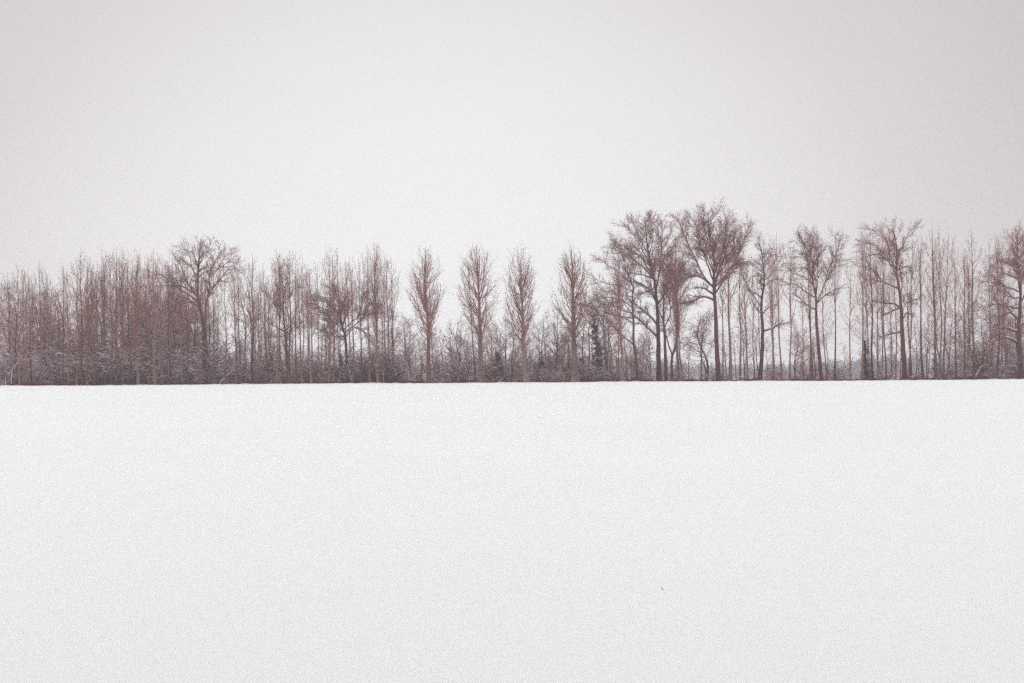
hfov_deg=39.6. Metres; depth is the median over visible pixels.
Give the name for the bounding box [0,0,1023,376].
sky
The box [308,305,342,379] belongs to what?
woodland tree
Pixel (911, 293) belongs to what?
poplar
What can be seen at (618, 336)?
poplar
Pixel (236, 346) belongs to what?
poplar
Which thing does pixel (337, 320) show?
poplar
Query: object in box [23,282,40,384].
poplar
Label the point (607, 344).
woodland tree
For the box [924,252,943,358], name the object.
poplar
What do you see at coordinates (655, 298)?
twin top oak
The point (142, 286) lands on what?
poplar
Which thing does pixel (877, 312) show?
poplar
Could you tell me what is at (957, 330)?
woodland tree
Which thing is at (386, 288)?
poplar
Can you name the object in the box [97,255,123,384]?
poplar
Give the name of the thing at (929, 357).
sapling
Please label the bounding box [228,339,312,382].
bare shrub
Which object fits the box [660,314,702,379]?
sapling
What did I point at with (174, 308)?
poplar
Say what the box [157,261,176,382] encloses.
poplar
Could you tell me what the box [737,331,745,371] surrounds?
sapling
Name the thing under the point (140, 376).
bare shrub
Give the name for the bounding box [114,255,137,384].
poplar
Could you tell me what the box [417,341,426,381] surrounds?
woodland tree
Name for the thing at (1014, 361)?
bare shrub
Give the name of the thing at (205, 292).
poplar
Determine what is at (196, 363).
bare shrub
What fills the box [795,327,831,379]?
sapling
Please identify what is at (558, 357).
woodland tree
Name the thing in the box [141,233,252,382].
spreading oak
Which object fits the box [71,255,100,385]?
poplar
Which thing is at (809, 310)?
poplar
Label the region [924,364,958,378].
bare shrub
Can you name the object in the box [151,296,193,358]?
woodland tree
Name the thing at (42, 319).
poplar
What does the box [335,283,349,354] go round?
poplar
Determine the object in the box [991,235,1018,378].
poplar
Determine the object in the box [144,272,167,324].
poplar
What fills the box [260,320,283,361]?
woodland tree
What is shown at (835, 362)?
poplar
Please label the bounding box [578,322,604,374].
woodland tree
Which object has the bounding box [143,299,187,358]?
woodland tree
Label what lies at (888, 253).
crooked oak
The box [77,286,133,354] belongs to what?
woodland tree
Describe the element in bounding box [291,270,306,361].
poplar
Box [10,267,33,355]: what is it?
poplar
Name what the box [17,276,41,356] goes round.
poplar
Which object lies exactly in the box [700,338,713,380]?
woodland tree
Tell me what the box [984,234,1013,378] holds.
poplar
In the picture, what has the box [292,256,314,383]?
poplar
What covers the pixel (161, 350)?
poplar
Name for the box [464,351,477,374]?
sapling
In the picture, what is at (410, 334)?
woodland tree
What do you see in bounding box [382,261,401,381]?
poplar
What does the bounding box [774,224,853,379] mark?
fan oak
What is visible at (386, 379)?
bare shrub
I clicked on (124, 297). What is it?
poplar
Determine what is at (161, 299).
woodland tree
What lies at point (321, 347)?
woodland tree
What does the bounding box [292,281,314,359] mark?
poplar
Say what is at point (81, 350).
poplar
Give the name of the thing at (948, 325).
sapling
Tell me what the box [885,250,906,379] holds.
poplar
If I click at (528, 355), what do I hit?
woodland tree
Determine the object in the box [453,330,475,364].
woodland tree
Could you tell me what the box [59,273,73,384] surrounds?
poplar
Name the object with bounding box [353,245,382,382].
poplar
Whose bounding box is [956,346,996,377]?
bare shrub
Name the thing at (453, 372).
bare shrub
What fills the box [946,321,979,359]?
sapling
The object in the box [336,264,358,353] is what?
poplar
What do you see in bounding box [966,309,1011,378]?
woodland tree
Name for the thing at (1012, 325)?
woodland tree
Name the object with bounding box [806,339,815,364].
woodland tree
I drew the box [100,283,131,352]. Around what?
woodland tree
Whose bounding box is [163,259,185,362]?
poplar
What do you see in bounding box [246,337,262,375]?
woodland tree
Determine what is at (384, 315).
poplar
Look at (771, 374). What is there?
bare shrub
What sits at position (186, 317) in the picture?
poplar
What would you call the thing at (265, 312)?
poplar
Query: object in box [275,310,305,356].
woodland tree
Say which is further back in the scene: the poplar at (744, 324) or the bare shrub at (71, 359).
the poplar at (744, 324)
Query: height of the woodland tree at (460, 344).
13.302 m
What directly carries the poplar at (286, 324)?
on the snow field
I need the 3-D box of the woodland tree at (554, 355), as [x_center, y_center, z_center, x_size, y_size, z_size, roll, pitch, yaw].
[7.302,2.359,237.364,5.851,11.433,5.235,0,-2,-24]
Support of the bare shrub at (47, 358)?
on the snow field
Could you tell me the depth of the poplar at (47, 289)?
231.54 m
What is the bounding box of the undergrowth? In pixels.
[0,365,1023,384]
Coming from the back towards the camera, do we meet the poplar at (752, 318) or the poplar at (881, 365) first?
the poplar at (752, 318)
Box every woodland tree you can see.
[0,286,29,383]
[0,293,34,355]
[0,307,24,349]
[0,324,18,361]
[3,344,13,367]
[11,339,31,369]
[13,299,59,361]
[14,301,70,359]
[16,291,58,382]
[20,328,43,367]
[28,292,64,353]
[30,297,67,360]
[38,288,76,359]
[39,299,66,359]
[41,310,79,344]
[43,285,73,351]
[50,304,69,342]
[58,319,93,376]
[66,296,117,357]
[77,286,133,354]
[79,305,106,361]
[80,299,115,353]
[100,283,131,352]
[107,285,165,382]
[109,307,170,377]
[113,286,159,341]
[115,304,170,366]
[123,287,183,338]
[126,318,177,360]
[140,280,171,343]
[142,311,176,364]
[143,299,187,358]
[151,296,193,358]
[164,292,221,364]
[164,297,233,359]
[164,311,190,361]
[174,327,202,359]
[177,285,215,354]
[178,297,199,354]
[192,333,212,356]
[210,328,249,378]
[223,291,257,361]
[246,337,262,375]
[247,318,269,372]
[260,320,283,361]
[262,325,278,360]
[262,331,279,374]
[273,318,301,357]
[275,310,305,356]
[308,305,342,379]
[310,333,328,366]
[367,341,387,357]
[375,325,403,362]
[383,310,407,355]
[386,314,420,361]
[398,327,419,377]
[403,347,415,374]
[408,352,430,376]
[412,334,433,380]
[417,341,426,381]
[419,333,442,380]
[431,347,453,379]
[434,329,453,382]
[443,314,467,370]
[444,320,455,369]
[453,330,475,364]
[456,339,477,371]
[472,321,504,366]
[482,323,499,359]
[482,346,496,375]
[487,320,511,379]
[488,340,499,364]
[490,339,517,368]
[498,313,529,380]
[499,313,510,362]
[506,345,533,379]
[517,337,536,367]
[526,306,558,360]
[527,335,538,378]
[529,319,552,371]
[529,325,554,367]
[533,349,565,379]
[541,322,571,380]
[546,302,563,378]
[550,327,587,380]
[550,335,567,380]
[560,296,607,367]
[563,303,600,379]
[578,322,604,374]
[580,287,613,368]
[580,344,593,366]
[589,317,619,379]
[600,327,623,369]
[608,332,652,379]
[609,344,622,373]
[619,330,636,378]
[636,339,654,378]
[637,337,649,376]
[684,337,691,377]
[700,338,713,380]
[724,329,738,379]
[735,307,758,378]
[750,336,758,367]
[760,337,774,370]
[789,330,806,378]
[796,338,809,378]
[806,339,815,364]
[812,313,836,376]
[840,345,851,367]
[869,327,883,376]
[886,318,894,378]
[890,314,913,376]
[907,320,924,375]
[912,309,938,377]
[942,297,982,360]
[945,336,950,367]
[947,307,966,353]
[953,325,977,375]
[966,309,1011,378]
[972,287,1012,363]
[973,287,1023,376]
[985,307,1014,377]
[988,313,1023,374]
[996,293,1023,364]
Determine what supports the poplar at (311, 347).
on the snow field
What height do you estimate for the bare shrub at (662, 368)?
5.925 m
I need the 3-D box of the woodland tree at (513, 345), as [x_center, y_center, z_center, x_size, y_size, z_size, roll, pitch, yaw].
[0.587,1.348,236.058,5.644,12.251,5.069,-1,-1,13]
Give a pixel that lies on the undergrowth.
(404, 379)
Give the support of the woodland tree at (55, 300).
on the snow field
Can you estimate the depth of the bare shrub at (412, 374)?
245.43 m
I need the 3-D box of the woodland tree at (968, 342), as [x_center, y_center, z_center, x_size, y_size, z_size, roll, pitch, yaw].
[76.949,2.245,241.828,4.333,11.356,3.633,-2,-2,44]
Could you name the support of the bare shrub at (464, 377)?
on the snow field
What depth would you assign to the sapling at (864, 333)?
243.77 m
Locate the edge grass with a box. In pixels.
[0,374,1023,385]
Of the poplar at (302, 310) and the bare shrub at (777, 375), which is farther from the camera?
the bare shrub at (777, 375)
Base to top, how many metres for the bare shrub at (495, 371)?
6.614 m
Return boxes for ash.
[574,236,654,379]
[682,310,718,379]
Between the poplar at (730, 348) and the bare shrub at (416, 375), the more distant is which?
the bare shrub at (416, 375)
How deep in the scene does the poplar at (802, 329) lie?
232.08 m
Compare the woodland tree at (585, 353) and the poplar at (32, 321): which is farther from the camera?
the woodland tree at (585, 353)
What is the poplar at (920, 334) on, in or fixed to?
on the snow field
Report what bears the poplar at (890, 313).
on the snow field
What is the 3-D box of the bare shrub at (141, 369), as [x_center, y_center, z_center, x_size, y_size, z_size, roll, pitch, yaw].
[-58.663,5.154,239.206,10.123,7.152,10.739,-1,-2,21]
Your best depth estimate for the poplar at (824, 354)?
230.59 m
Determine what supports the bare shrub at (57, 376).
on the snow field
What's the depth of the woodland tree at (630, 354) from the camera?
235.72 m
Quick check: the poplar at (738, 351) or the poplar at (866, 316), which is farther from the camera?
the poplar at (866, 316)
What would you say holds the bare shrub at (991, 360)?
on the snow field
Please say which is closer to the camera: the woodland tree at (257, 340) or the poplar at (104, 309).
the poplar at (104, 309)
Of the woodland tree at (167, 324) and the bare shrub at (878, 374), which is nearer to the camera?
the bare shrub at (878, 374)
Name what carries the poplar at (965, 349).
on the snow field
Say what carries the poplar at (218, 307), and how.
on the snow field
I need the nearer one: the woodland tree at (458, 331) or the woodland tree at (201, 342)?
the woodland tree at (458, 331)
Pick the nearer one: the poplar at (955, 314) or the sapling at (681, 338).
the poplar at (955, 314)
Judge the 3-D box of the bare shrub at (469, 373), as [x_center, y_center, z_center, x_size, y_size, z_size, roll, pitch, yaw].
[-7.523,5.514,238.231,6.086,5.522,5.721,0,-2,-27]
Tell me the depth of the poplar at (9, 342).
251.46 m
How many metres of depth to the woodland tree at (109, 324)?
247.77 m
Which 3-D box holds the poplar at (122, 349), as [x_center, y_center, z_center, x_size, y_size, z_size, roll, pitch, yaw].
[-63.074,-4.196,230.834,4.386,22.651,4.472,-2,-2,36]
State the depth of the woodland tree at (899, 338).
240.62 m
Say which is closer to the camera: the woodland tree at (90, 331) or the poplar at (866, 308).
the woodland tree at (90, 331)
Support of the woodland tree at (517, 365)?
on the snow field
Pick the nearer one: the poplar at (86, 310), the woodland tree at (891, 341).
the poplar at (86, 310)
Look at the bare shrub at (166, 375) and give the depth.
234.83 m
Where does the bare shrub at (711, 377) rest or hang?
on the snow field
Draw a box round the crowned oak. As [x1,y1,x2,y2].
[663,197,764,380]
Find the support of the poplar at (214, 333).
on the snow field
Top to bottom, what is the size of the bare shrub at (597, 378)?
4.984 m
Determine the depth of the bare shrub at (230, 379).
236.25 m
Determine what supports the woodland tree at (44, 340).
on the snow field
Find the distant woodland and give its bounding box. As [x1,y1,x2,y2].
[3,349,1022,380]
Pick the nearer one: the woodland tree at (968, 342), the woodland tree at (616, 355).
the woodland tree at (616, 355)
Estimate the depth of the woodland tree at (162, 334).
248.05 m
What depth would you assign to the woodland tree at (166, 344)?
250.41 m
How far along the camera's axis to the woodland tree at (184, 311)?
284.31 m
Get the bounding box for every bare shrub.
[0,341,28,384]
[0,343,39,384]
[9,355,41,383]
[21,356,67,382]
[22,336,85,383]
[29,342,74,384]
[29,361,55,383]
[30,347,62,381]
[37,357,73,384]
[47,358,85,383]
[49,343,109,383]
[67,343,127,383]
[72,344,132,384]
[80,339,136,383]
[85,342,155,384]
[93,338,144,384]
[124,358,152,383]
[126,346,186,375]
[133,351,180,383]
[141,350,190,383]
[159,361,196,383]
[161,360,197,383]
[162,337,247,382]
[165,346,237,382]
[170,337,225,381]
[189,354,239,383]
[191,344,246,369]
[218,352,250,383]
[218,357,261,381]
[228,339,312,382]
[248,365,266,382]
[250,366,285,383]
[254,350,301,378]
[274,369,297,382]
[281,349,337,381]
[283,351,323,381]
[291,355,326,381]
[291,362,315,381]
[303,338,359,382]
[337,350,368,381]
[345,338,423,381]
[348,350,379,381]
[355,365,386,381]
[367,350,415,382]
[368,344,418,382]
[379,361,418,381]
[381,356,398,382]
[390,353,425,380]
[399,367,425,380]
[424,358,465,381]
[435,355,490,382]
[438,354,475,381]
[449,362,478,380]
[471,353,521,380]
[476,352,527,381]
[477,362,520,381]
[483,367,504,381]
[509,359,562,380]
[519,353,554,379]
[529,364,562,381]
[550,357,593,380]
[564,359,603,380]
[585,359,620,380]
[599,365,628,380]
[605,370,620,380]
[615,365,634,380]
[629,366,649,379]
[630,365,651,379]
[647,360,683,379]
[661,363,707,380]
[703,368,732,380]
[762,364,788,379]
[762,367,799,379]
[783,370,808,380]
[791,360,824,379]
[813,363,853,379]
[824,366,853,379]
[860,362,894,379]
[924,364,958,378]
[932,359,957,378]
[942,340,1016,377]
[946,342,1009,378]
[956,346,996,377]
[999,345,1023,377]
[999,354,1023,377]
[1004,340,1023,373]
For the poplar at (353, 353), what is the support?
on the snow field
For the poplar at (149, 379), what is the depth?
229.24 m
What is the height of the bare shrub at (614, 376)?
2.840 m
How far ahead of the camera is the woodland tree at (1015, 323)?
239.68 m
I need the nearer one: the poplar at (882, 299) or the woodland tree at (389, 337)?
the poplar at (882, 299)
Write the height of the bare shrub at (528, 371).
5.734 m
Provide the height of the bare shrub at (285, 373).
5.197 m
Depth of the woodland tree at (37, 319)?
287.77 m
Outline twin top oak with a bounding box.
[600,206,687,380]
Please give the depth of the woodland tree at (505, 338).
245.81 m
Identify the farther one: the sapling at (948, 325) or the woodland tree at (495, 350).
the sapling at (948, 325)
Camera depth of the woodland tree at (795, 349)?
244.19 m
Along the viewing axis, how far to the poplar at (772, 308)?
286.46 m
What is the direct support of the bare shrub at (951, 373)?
on the snow field
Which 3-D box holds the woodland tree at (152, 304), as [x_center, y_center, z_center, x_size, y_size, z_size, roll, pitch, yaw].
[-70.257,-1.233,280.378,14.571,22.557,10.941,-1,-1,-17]
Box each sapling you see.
[433,336,464,364]
[450,322,476,366]
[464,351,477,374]
[487,325,516,362]
[548,326,571,380]
[627,334,652,371]
[628,327,662,377]
[631,323,655,377]
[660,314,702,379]
[671,305,720,379]
[702,332,731,375]
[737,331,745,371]
[747,323,774,370]
[782,315,815,376]
[785,329,812,369]
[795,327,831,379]
[843,315,890,377]
[856,351,873,376]
[883,344,901,379]
[911,323,926,373]
[912,318,945,356]
[923,334,932,369]
[925,307,956,357]
[926,303,965,366]
[936,309,959,368]
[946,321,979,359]
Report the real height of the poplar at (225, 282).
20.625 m
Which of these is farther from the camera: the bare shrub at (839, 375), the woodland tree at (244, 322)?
the woodland tree at (244, 322)
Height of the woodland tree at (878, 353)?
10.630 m
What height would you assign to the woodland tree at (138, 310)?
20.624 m
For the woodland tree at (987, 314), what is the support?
on the snow field
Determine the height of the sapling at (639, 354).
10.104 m
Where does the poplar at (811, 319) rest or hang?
on the snow field
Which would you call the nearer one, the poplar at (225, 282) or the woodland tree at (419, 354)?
the poplar at (225, 282)
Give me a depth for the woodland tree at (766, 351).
260.04 m
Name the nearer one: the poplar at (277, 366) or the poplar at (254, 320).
the poplar at (277, 366)
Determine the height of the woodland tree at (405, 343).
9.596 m
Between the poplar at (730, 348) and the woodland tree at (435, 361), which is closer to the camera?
the poplar at (730, 348)
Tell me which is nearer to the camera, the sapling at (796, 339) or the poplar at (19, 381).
the poplar at (19, 381)
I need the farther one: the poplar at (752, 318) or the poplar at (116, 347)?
the poplar at (752, 318)
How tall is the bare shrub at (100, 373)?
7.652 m
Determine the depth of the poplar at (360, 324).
230.49 m
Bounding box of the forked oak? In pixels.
[651,245,706,379]
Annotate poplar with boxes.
[0,274,19,359]
[2,282,17,377]
[6,260,28,385]
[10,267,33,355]
[13,261,34,382]
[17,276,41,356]
[22,298,43,382]
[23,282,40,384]
[26,263,47,383]
[36,294,49,343]
[38,276,56,383]
[39,270,55,322]
[53,260,91,384]
[55,260,71,384]
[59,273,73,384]
[63,254,92,384]
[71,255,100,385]
[72,287,84,350]
[82,263,101,383]
[88,256,112,333]
[91,246,114,384]
[92,275,107,351]
[93,272,118,345]
[96,265,115,342]
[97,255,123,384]
[106,258,129,355]
[107,247,127,383]
[110,248,135,383]
[110,255,134,342]
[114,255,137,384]
[121,267,141,346]
[124,247,146,384]
[130,273,148,306]
[138,257,161,384]
[140,248,165,384]
[143,265,162,353]
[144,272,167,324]
[152,257,169,383]
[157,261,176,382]
[158,281,180,344]
[161,268,179,326]
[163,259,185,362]
[168,276,183,357]
[171,262,196,350]
[172,291,192,365]
[173,265,190,382]
[178,276,195,383]
[187,279,204,382]
[193,264,210,341]
[196,262,215,348]
[200,286,222,354]
[202,257,225,383]
[209,285,224,354]
[212,268,235,383]
[224,261,247,383]
[225,263,244,383]
[238,258,268,381]
[239,263,260,353]
[245,288,262,368]
[246,280,259,369]
[250,264,268,381]
[250,284,269,359]
[254,264,274,382]
[259,276,277,364]
[259,286,273,353]
[266,251,286,382]
[267,250,291,382]
[267,281,287,355]
[272,293,292,362]
[279,251,307,383]
[280,273,297,355]
[284,248,305,383]
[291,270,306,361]
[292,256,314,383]
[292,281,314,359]
[301,261,317,383]
[303,269,321,364]
[309,260,326,382]
[318,250,343,382]
[319,252,345,382]
[327,255,346,382]
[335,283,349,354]
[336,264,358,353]
[340,268,354,356]
[344,251,363,382]
[348,257,370,382]
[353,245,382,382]
[362,240,387,382]
[372,250,387,382]
[376,252,395,381]
[377,278,399,352]
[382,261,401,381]
[401,243,447,382]
[426,274,442,381]
[452,243,498,382]
[458,258,477,382]
[501,241,540,381]
[549,244,598,381]
[607,259,633,380]
[608,276,625,380]
[660,233,691,380]
[712,236,744,380]
[714,247,731,380]
[726,254,749,378]
[734,253,754,378]
[743,267,759,376]
[748,265,769,365]
[757,234,783,380]
[763,255,781,364]
[764,232,795,380]
[764,257,779,374]
[779,241,802,380]
[797,291,808,376]
[798,243,818,380]
[801,256,825,377]
[811,247,833,379]
[822,234,844,379]
[837,259,860,380]
[852,235,875,379]
[856,254,877,362]
[857,269,876,374]
[858,231,889,379]
[867,244,892,373]
[869,274,887,374]
[872,227,895,378]
[881,267,899,376]
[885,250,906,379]
[895,256,918,378]
[898,240,923,379]
[908,235,931,378]
[917,230,945,379]
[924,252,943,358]
[928,227,954,379]
[930,234,958,378]
[944,240,967,378]
[953,248,972,379]
[957,230,990,379]
[957,271,979,353]
[961,254,980,363]
[978,233,999,377]
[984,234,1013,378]
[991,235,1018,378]
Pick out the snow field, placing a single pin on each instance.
(738, 531)
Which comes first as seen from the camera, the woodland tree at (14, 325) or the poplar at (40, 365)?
the poplar at (40, 365)
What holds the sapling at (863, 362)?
on the snow field
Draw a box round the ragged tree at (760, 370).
[730,233,798,379]
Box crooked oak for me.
[849,216,927,379]
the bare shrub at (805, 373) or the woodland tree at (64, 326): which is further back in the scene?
the woodland tree at (64, 326)
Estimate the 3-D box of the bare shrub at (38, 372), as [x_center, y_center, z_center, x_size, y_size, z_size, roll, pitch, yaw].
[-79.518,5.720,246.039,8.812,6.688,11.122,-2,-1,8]
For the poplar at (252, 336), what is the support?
on the snow field
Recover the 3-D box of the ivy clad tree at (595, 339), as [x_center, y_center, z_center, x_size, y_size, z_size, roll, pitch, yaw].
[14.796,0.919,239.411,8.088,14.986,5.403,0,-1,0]
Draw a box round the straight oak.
[642,243,694,380]
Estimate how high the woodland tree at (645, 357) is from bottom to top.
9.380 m
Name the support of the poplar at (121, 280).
on the snow field
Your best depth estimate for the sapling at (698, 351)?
246.47 m
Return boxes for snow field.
[0,375,1023,682]
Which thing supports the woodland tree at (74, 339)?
on the snow field
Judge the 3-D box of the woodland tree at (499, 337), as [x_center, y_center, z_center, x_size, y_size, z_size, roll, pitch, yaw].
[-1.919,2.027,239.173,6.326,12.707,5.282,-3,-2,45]
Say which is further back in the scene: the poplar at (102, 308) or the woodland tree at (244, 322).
the woodland tree at (244, 322)
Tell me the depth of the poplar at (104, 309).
232.57 m
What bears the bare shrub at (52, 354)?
on the snow field
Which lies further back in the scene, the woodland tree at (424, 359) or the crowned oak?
the woodland tree at (424, 359)
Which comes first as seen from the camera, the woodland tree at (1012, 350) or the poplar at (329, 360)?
the poplar at (329, 360)
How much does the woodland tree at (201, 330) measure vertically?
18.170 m
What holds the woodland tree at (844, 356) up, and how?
on the snow field
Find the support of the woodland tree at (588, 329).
on the snow field
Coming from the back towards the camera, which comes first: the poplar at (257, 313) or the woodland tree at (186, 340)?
the woodland tree at (186, 340)
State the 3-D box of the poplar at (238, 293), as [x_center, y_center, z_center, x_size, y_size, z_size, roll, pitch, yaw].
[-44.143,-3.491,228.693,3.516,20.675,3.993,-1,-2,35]
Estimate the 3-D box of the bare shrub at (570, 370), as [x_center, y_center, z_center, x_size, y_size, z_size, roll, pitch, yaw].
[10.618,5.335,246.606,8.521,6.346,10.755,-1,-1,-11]
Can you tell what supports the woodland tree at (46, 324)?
on the snow field
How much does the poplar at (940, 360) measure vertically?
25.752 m
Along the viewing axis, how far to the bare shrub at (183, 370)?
240.95 m
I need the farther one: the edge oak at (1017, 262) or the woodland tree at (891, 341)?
the woodland tree at (891, 341)
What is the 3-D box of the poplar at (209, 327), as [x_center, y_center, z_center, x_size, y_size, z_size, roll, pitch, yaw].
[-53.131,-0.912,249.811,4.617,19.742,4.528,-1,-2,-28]
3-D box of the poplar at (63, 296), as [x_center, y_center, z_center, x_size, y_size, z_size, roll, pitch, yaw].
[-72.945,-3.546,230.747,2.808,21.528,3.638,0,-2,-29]
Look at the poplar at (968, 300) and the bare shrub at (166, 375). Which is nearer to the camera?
the bare shrub at (166, 375)
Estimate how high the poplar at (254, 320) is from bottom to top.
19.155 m
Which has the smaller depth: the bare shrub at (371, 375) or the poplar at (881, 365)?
the bare shrub at (371, 375)
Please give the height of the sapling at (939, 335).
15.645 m
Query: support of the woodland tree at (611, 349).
on the snow field
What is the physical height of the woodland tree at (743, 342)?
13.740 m
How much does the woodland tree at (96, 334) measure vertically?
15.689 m
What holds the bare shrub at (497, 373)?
on the snow field
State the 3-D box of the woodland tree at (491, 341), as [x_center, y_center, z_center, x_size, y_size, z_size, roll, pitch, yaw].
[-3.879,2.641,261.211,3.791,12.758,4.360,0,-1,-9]
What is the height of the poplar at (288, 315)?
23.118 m
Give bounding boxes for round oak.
[296,279,397,382]
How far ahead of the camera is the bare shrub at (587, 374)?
232.62 m
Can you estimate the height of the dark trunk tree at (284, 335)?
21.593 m
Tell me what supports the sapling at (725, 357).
on the snow field
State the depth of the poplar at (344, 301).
281.48 m
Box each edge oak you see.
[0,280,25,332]
[972,219,1023,377]
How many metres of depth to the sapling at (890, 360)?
242.29 m
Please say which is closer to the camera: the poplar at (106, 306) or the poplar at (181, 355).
the poplar at (181, 355)
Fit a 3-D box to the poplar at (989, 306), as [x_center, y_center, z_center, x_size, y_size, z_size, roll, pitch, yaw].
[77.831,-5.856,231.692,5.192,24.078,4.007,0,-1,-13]
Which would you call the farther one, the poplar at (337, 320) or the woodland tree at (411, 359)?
the woodland tree at (411, 359)
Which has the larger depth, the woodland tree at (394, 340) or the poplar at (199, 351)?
the woodland tree at (394, 340)
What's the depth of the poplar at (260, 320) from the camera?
263.70 m
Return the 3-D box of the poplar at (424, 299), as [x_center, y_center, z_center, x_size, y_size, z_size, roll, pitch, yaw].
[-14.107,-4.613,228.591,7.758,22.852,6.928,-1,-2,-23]
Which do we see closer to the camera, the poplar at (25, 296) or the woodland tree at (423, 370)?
the woodland tree at (423, 370)
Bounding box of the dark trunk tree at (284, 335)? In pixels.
[258,257,306,381]
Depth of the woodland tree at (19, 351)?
269.53 m
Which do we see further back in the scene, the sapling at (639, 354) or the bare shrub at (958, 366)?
the sapling at (639, 354)
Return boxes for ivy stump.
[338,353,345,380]
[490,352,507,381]
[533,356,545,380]
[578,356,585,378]
[860,340,870,378]
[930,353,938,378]
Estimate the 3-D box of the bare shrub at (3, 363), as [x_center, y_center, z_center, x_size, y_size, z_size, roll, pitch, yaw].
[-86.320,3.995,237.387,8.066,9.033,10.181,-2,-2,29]
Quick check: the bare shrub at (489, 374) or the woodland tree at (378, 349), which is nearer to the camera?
the bare shrub at (489, 374)
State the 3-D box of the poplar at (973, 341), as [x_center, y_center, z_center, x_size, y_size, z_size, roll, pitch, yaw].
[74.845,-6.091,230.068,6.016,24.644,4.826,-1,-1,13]
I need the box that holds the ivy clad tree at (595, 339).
[582,304,619,380]
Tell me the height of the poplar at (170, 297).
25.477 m
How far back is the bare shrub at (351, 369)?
232.90 m
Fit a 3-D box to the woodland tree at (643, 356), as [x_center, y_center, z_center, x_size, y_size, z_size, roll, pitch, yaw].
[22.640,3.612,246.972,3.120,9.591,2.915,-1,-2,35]
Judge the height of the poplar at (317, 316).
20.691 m
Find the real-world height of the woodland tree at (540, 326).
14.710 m
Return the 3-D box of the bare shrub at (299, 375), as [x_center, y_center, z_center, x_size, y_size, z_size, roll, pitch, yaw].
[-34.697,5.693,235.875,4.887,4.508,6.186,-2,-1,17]
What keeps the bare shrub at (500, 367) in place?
on the snow field
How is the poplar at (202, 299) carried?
on the snow field
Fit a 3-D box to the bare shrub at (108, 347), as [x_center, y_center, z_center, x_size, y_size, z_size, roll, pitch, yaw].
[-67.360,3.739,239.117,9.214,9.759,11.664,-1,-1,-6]
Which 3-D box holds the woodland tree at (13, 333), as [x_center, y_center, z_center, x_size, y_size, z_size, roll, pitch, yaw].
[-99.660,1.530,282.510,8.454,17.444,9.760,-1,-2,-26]
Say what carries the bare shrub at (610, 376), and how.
on the snow field
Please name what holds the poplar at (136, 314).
on the snow field
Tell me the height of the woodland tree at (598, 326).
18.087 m
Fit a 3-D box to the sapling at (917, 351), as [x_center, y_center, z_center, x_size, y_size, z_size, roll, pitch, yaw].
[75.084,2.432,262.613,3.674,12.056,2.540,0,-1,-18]
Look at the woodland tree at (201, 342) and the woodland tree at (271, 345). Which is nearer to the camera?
the woodland tree at (271, 345)
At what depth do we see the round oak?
238.26 m
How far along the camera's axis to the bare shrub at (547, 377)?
233.50 m
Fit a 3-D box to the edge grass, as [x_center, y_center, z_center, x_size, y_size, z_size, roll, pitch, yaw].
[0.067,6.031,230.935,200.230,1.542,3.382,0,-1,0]
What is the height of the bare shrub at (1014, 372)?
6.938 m
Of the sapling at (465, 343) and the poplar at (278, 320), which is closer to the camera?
the poplar at (278, 320)
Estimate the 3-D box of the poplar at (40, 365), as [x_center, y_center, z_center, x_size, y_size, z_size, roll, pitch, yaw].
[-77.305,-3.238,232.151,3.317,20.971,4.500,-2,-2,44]
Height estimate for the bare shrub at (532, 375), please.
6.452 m
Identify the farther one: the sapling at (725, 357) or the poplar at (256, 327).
the sapling at (725, 357)
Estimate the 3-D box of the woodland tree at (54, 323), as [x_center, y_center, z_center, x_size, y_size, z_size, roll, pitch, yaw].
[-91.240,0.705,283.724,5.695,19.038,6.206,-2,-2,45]
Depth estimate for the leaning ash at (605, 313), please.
232.96 m
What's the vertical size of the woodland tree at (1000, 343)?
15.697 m
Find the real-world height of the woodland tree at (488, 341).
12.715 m
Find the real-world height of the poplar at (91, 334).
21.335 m
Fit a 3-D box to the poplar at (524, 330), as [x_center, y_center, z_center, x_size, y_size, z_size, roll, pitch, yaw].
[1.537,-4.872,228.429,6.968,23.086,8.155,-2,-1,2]
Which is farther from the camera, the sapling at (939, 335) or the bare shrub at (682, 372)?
the sapling at (939, 335)
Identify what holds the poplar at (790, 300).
on the snow field
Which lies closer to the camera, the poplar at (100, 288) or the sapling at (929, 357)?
the poplar at (100, 288)
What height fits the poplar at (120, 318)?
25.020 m
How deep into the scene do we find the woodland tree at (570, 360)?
239.98 m
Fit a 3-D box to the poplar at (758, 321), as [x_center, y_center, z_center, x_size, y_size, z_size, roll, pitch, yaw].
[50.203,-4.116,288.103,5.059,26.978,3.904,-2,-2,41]
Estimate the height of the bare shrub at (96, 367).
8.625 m
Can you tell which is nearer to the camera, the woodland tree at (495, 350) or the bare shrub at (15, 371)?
the bare shrub at (15, 371)
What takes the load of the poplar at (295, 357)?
on the snow field
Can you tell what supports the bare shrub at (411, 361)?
on the snow field
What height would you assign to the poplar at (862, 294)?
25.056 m
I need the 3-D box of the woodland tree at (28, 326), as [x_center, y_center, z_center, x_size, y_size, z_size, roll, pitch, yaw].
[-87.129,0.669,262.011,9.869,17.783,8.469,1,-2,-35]
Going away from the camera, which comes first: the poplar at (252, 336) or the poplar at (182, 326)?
the poplar at (252, 336)
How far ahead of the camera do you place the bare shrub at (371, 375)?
233.48 m

